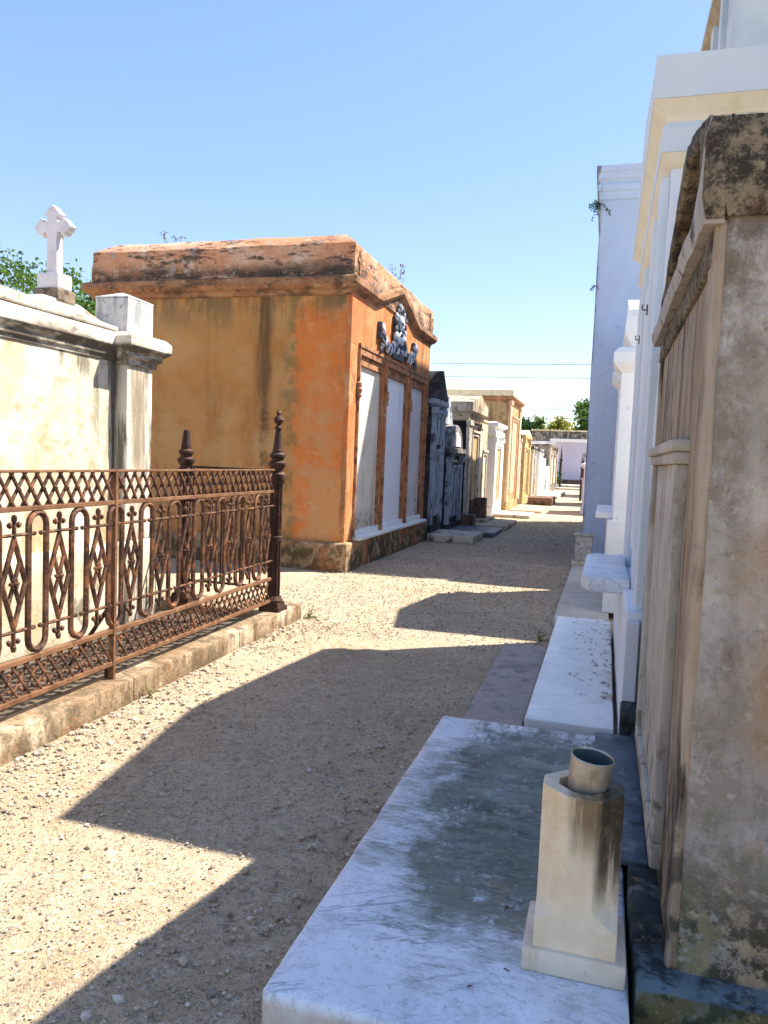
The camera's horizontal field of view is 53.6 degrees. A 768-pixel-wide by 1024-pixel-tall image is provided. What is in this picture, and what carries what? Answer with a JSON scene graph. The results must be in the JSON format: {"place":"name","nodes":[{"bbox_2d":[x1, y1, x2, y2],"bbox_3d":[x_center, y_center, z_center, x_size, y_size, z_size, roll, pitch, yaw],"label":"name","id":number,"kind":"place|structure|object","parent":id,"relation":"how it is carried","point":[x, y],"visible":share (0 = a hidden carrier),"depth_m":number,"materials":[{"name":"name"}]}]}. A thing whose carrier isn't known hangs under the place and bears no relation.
{"place":"outdoors","nodes":[
{"label":"outdoors","id":0,"kind":"place"},
{"bbox_2d":[0,487,644,1023],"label":"ground","id":1,"kind":"structure","parent":0,"point":[26,995],"depth_m":3.17,"materials":[{"name":"beige gravel"}]},
{"bbox_2d":[0,245,94,305],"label":"tree","id":2,"kind":"object","parent":1,"relation":"on","point":[27,279],"visible":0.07,"depth_m":29.84,"materials":[{"name":"green plant"}]},
{"bbox_2d":[24,262,95,315],"bbox_3d":[-11.409,-5.315,30.017,5.295,8.382,6.723,3,4,16],"label":"tree","id":3,"kind":"object","parent":1,"relation":"on","point":[88,305],"visible":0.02,"depth_m":28.25,"materials":[{"name":"green plant"}]},
{"bbox_2d":[0,285,171,662],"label":"limewashed tomb","id":4,"kind":"object","parent":1,"relation":"on","point":[75,386],"visible":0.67,"depth_m":5.36,"materials":[{"name":"white paint"}]},
{"bbox_2d":[33,205,75,304],"bbox_3d":[-2.327,-1.819,5.374,0.306,0.673,0.190,3,4,16],"label":"stone cross","id":5,"kind":"object","parent":4,"relation":"on","point":[54,229],"visible":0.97,"depth_m":5.33,"materials":[{"name":"white stone"}]},
{"bbox_2d":[0,609,243,718],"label":"soil","id":6,"kind":"structure","parent":1,"relation":"on","point":[16,708],"depth_m":4.82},
{"bbox_2d":[0,590,300,766],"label":"stone kerb","id":7,"kind":"structure","parent":1,"relation":"on","point":[30,729],"depth_m":4.26,"materials":[{"name":"beige stone"}]},
{"bbox_2d":[0,410,286,710],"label":"iron fence","id":8,"kind":"object","parent":7,"relation":"on","point":[184,499],"visible":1,"depth_m":4.36,"materials":[{"name":"brown metal"}]},
{"bbox_2d":[144,685,160,698],"bbox_3d":[-1.343,1.040,4.326,0.108,0.128,0.110,-1,5,-37],"label":"weed","id":9,"kind":"object","parent":1,"relation":"on","point":[149,693],"visible":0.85,"depth_m":4.32,"materials":[{"name":"green plant"}]},
{"bbox_2d":[81,234,437,572],"bbox_3d":[-1.586,-1.555,11.783,3.873,4.197,4.490,3,4,16],"label":"orange tomb","id":10,"kind":"object","parent":1,"relation":"on","point":[256,334],"visible":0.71,"depth_m":9.66,"materials":[{"name":"paint"}]},
{"bbox_2d":[159,232,186,242],"bbox_3d":[-2.806,-3.625,10.118,0.354,0.202,0.194,1,4,-16],"label":"dry weed","id":11,"kind":"object","parent":10,"relation":"on","point":[172,237],"visible":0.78,"depth_m":10.10,"materials":[{"name":"plant"}]},
{"bbox_2d":[377,303,418,370],"bbox_3d":[0.248,-2.605,11.108,0.125,0.856,1.960,3,4,16],"label":"carved relief","id":12,"kind":"object","parent":10,"relation":"attached to","point":[396,349],"visible":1,"depth_m":11.01},
{"bbox_2d":[390,264,405,283],"bbox_3d":[0.193,-3.603,11.537,0.247,0.301,0.542,2,4,-9],"label":"dry weed","id":13,"kind":"object","parent":10,"relation":"on","point":[400,272],"visible":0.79,"depth_m":11.42,"materials":[{"name":"brown plant"}]},
{"bbox_2d":[304,607,317,618],"bbox_3d":[-0.633,0.921,6.595,0.154,0.200,0.161,3,4,16],"label":"weed","id":14,"kind":"object","parent":1,"relation":"on","point":[309,615],"visible":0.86,"depth_m":6.60,"materials":[{"name":"green plant"}]},
{"bbox_2d":[423,371,448,538],"bbox_3d":[-0.482,-1.139,14.348,3.180,3.040,1.060,3,4,16],"label":"old tomb","id":15,"kind":"object","parent":1,"relation":"on","point":[438,404],"visible":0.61,"depth_m":13.61,"materials":[{"name":"grey stone"}]},
{"bbox_2d":[262,716,628,1023],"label":"ledger slab","id":16,"kind":"structure","parent":1,"relation":"on","point":[413,919],"depth_m":2.17,"materials":[{"name":"stone"}]},
{"bbox_2d":[521,769,625,990],"bbox_3d":[0.509,0.934,1.986,0.254,0.462,0.222,3,4,16],"label":"marble vase","id":17,"kind":"object","parent":16,"relation":"on","point":[575,928],"visible":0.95,"depth_m":1.90,"materials":[{"name":"beige stone"}]},
{"bbox_2d":[567,746,614,794],"bbox_3d":[0.530,0.711,1.964,0.118,0.179,0.111,3,4,16],"label":"tin cup","id":18,"kind":"object","parent":17,"relation":"in","point":[590,770],"visible":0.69,"depth_m":1.93,"materials":[{"name":"metal"}]},
{"bbox_2d":[445,397,452,424],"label":"pale gable tomb","id":19,"kind":"object","parent":1,"relation":"on","point":[449,420],"visible":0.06,"depth_m":15.38,"materials":[{"name":"stone"}]},
{"bbox_2d":[441,425,465,529],"bbox_3d":[0.631,-0.728,15.581,1.780,2.140,1.580,3,4,16],"label":"old tomb","id":20,"kind":"object","parent":1,"relation":"on","point":[454,453],"visible":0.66,"depth_m":15.03,"materials":[{"name":"grey stone"}]},
{"bbox_2d":[427,529,482,543],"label":"ledger slab","id":21,"kind":"structure","parent":1,"relation":"on","point":[456,536],"depth_m":13.23,"materials":[{"name":"white stone"}]},
{"bbox_2d":[448,395,487,513],"bbox_3d":[0.494,-1.280,17.806,3.480,2.920,2.130,3,4,16],"label":"old tomb","id":22,"kind":"object","parent":1,"relation":"on","point":[469,414],"visible":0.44,"depth_m":16.73,"materials":[{"name":"grey stone"}]},
{"bbox_2d":[460,513,475,525],"bbox_3d":[1.796,0.194,16.261,0.308,0.305,0.356,3,4,16],"label":"stone block","id":23,"kind":"object","parent":1,"relation":"on","point":[468,519],"depth_m":16.10,"materials":[{"name":"stone"}]},
{"bbox_2d":[448,525,502,536],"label":"ledger slab","id":24,"kind":"structure","parent":1,"relation":"on","point":[490,531],"depth_m":15.12,"materials":[{"name":"stone"}]},
{"bbox_2d":[480,419,488,496],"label":"old tomb","id":25,"kind":"object","parent":1,"relation":"on","point":[485,452],"visible":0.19,"depth_m":19.25,"materials":[{"name":"beige stone"}]},
{"bbox_2d":[447,388,524,510],"bbox_3d":[1.729,-2.032,23.845,4.860,3.680,3.160,3,4,16],"label":"old tomb","id":26,"kind":"object","parent":1,"relation":"on","point":[505,407],"visible":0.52,"depth_m":21.92,"materials":[{"name":"beige stone"}]},
{"bbox_2d":[475,519,516,529],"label":"ledger slab","id":27,"kind":"structure","parent":1,"relation":"on","point":[505,524],"depth_m":16.62,"materials":[{"name":"grey stone"}]},
{"bbox_2d":[476,516,494,522],"bbox_3d":[2.220,0.205,17.362,0.430,0.160,1.300,3,4,16],"label":"grave step","id":28,"kind":"object","parent":27,"relation":"on","point":[487,519],"visible":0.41,"depth_m":16.97,"materials":[{"name":"grey stone"}]},
{"bbox_2d":[474,497,486,517],"bbox_3d":[2.176,-0.097,17.201,0.274,0.485,0.315,3,4,16],"label":"stone block","id":29,"kind":"object","parent":28,"relation":"on","point":[480,507],"visible":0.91,"depth_m":17.06,"materials":[{"name":"stone"}]},
{"bbox_2d":[485,421,507,515],"bbox_3d":[1.923,-1.239,21.069,2.640,2.500,1.840,3,4,16],"label":"old tomb","id":30,"kind":"object","parent":1,"relation":"on","point":[495,442],"visible":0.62,"depth_m":20.04,"materials":[{"name":"white stone"}]},
{"bbox_2d":[463,643,546,725],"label":"cracked slab","id":31,"kind":"structure","parent":1,"relation":"on","point":[504,694],"depth_m":4.61,"materials":[{"name":"grey stone"}]},
{"bbox_2d":[492,511,533,518],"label":"ledger slab","id":32,"kind":"structure","parent":1,"relation":"on","point":[517,514],"depth_m":20.11,"materials":[{"name":"white stone"}]},
{"bbox_2d":[517,434,522,504],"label":"old tomb","id":33,"kind":"object","parent":1,"relation":"on","point":[521,441],"visible":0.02,"depth_m":26.31,"materials":[{"name":"white stone"}]},
{"bbox_2d":[518,430,532,503],"bbox_3d":[3.661,-1.757,28.357,3.380,2.660,2.380,3,4,16],"label":"old tomb","id":34,"kind":"object","parent":1,"relation":"on","point":[527,438],"visible":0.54,"depth_m":27.39,"materials":[{"name":"yellow paint"}]},
{"bbox_2d":[508,505,546,512],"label":"ledger slab","id":35,"kind":"structure","parent":1,"relation":"on","point":[534,509],"depth_m":23.12,"materials":[{"name":"beige stone"}]},
{"bbox_2d":[528,445,537,496],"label":"old tomb","id":36,"kind":"object","parent":1,"relation":"on","point":[532,470],"visible":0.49,"depth_m":29.63,"materials":[{"name":"beige stone"}]},
{"bbox_2d":[521,416,546,440],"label":"tree","id":37,"kind":"object","parent":1,"relation":"on","point":[527,424],"visible":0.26,"depth_m":66.78,"materials":[{"name":"green plant"}]},
{"bbox_2d":[534,448,543,495],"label":"old tomb","id":38,"kind":"object","parent":1,"relation":"on","point":[538,471],"visible":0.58,"depth_m":31.52,"materials":[{"name":"white stone"}]},
{"bbox_2d":[527,495,555,505],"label":"ledger slab","id":39,"kind":"structure","parent":1,"relation":"on","point":[541,500],"depth_m":26.80,"materials":[{"name":"stone"}]},
{"bbox_2d":[534,629,549,644],"bbox_3d":[1.232,0.996,5.958,0.128,0.133,0.160,-1,5,-41],"label":"weed","id":40,"kind":"object","parent":1,"relation":"on","point":[539,638],"visible":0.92,"depth_m":5.96,"materials":[{"name":"green plant"}]},
{"bbox_2d":[531,441,558,490],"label":"old tomb","id":41,"kind":"object","parent":1,"relation":"on","point":[551,450],"visible":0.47,"depth_m":40.95,"materials":[{"name":"beige stone"}]},
{"bbox_2d":[541,458,550,495],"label":"stepped white tomb","id":42,"kind":"object","parent":1,"relation":"on","point":[545,481],"visible":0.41,"depth_m":35.40,"materials":[{"name":"white paint"}]},
{"bbox_2d":[542,491,564,498],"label":"ledger slab","id":43,"kind":"structure","parent":1,"relation":"on","point":[557,494],"depth_m":35.09,"materials":[{"name":"white stone"}]},
{"bbox_2d":[532,414,575,429],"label":"tree","id":44,"kind":"object","parent":1,"relation":"on","point":[559,424],"visible":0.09,"depth_m":67.14,"materials":[{"name":"green plant"}]},
{"bbox_2d":[556,471,564,485],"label":"shrub","id":45,"kind":"object","parent":1,"relation":"on","point":[558,478],"visible":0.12,"depth_m":47.66,"materials":[{"name":"green plant"}]},
{"bbox_2d":[556,484,579,487],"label":"paving strip","id":46,"kind":"object","parent":1,"relation":"on","point":[570,485],"depth_m":51.11,"materials":[{"name":"beige concrete"}]},
{"bbox_2d":[556,487,579,489],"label":"paving strip","id":47,"kind":"object","parent":1,"relation":"on","point":[563,488],"depth_m":45.61,"materials":[{"name":"beige stone"}]},
{"bbox_2d":[524,616,612,735],"bbox_3d":[1.328,1.045,5.213,0.445,0.103,2.821,3,4,16],"label":"white ledger","id":48,"kind":"object","parent":1,"relation":"on","point":[559,701],"visible":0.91,"depth_m":4.59,"materials":[{"name":"stone"}]},
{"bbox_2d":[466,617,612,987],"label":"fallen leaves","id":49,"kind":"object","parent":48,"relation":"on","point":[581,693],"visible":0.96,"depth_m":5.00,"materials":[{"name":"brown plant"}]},
{"bbox_2d":[572,397,588,430],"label":"tree","id":50,"kind":"object","parent":1,"relation":"on","point":[582,412],"visible":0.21,"depth_m":62.83,"materials":[{"name":"green plant"}]},
{"bbox_2d":[553,565,608,625],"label":"beige pavement slab","id":51,"kind":"structure","parent":1,"relation":"on","point":[577,600],"depth_m":7.61,"materials":[{"name":"stone"}]},
{"bbox_2d":[571,532,594,565],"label":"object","id":52,"kind":"object","parent":51,"relation":"on","point":[583,545],"visible":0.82,"depth_m":10.42,"materials":[{"name":"grey stone"}]},
{"bbox_2d":[579,454,583,500],"bbox_3d":[8.394,-1.479,32.208,0.087,1.950,2.300,3,4,16],"label":"spiked rail","id":53,"kind":"object","parent":1,"relation":"on","point":[582,472],"visible":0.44,"depth_m":31.14,"materials":[{"name":"metal"}]},
{"bbox_2d":[580,463,585,514],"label":"old tomb","id":54,"kind":"object","parent":1,"relation":"on","point":[583,465],"visible":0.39,"depth_m":22.46,"materials":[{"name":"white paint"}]},
{"bbox_2d":[582,163,641,553],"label":"blue building","id":55,"kind":"structure","parent":1,"relation":"on","point":[618,265],"depth_m":10.80,"materials":[{"name":"paint"}]},
{"bbox_2d":[588,199,610,221],"bbox_3d":[2.994,-4.249,10.709,0.361,0.274,0.204,0,4,-26],"label":"fern","id":56,"kind":"object","parent":55,"relation":"attached to","point":[597,204],"visible":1,"depth_m":10.68,"materials":[{"name":"green plant"}]},
{"bbox_2d":[595,300,638,612],"bbox_3d":[3.656,-0.546,7.498,2.940,3.100,1.950,3,4,16],"label":"white tomb","id":57,"kind":"object","parent":1,"relation":"on","point":[614,513],"visible":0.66,"depth_m":7.00,"materials":[{"name":"white paint"}]},
{"bbox_2d":[595,732,648,867],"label":"slate slab","id":58,"kind":"structure","parent":1,"relation":"on","point":[621,750],"depth_m":2.96,"materials":[{"name":"grey stone"}]},
{"bbox_2d":[619,701,636,736],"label":"stone block","id":59,"kind":"structure","parent":58,"relation":"on","point":[627,719],"depth_m":3.62,"materials":[{"name":"grey stone"}]},
{"bbox_2d":[581,44,767,734],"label":"white tomb","id":60,"kind":"object","parent":1,"relation":"on","point":[691,92],"visible":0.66,"depth_m":3.71,"materials":[{"name":"paint"}]},
{"bbox_2d":[625,111,767,1023],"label":"weathered tomb","id":61,"kind":"object","parent":1,"relation":"on","point":[696,915],"visible":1,"depth_m":1.83,"materials":[{"name":"grey stone"}]},
{"bbox_2d":[0,0,711,429],"label":"sky","id":62,"kind":"structure","parent":0,"point":[460,144],"materials":[{"name":"blue"}]},
{"bbox_2d":[444,363,590,364],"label":"overhead wire","id":63,"kind":"object","parent":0,"point":[528,364],"visible":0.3,"depth_m":62.30,"materials":[{"name":"grey metal"}]},
{"bbox_2d":[445,376,589,378],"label":"overhead wire","id":64,"kind":"object","parent":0,"point":[509,377],"visible":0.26,"depth_m":63.09,"materials":[{"name":"grey metal"}]},
{"bbox_2d":[522,417,579,418],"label":"overhead wire","id":65,"kind":"object","parent":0,"point":[559,418],"visible":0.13,"depth_m":62.09,"materials":[{"name":"grey metal"}]},
{"bbox_2d":[531,429,587,440],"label":"brown wall","id":66,"kind":"structure","parent":0,"point":[541,435],"depth_m":57.88,"materials":[{"name":"concrete"}]},
{"bbox_2d":[557,448,562,486],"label":"iron gate","id":67,"kind":"structure","parent":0,"point":[560,467],"depth_m":48.67,"materials":[{"name":"black metal"}]},
{"bbox_2d":[550,439,586,484],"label":"end wall","id":68,"kind":"structure","parent":0,"point":[573,450],"depth_m":56.23,"materials":[{"name":"white paint"}]},
{"bbox_2d":[700,0,767,50],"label":"tall building","id":69,"kind":"structure","parent":0,"point":[735,23],"depth_m":12.11,"materials":[{"name":"white paint"}]}
]}

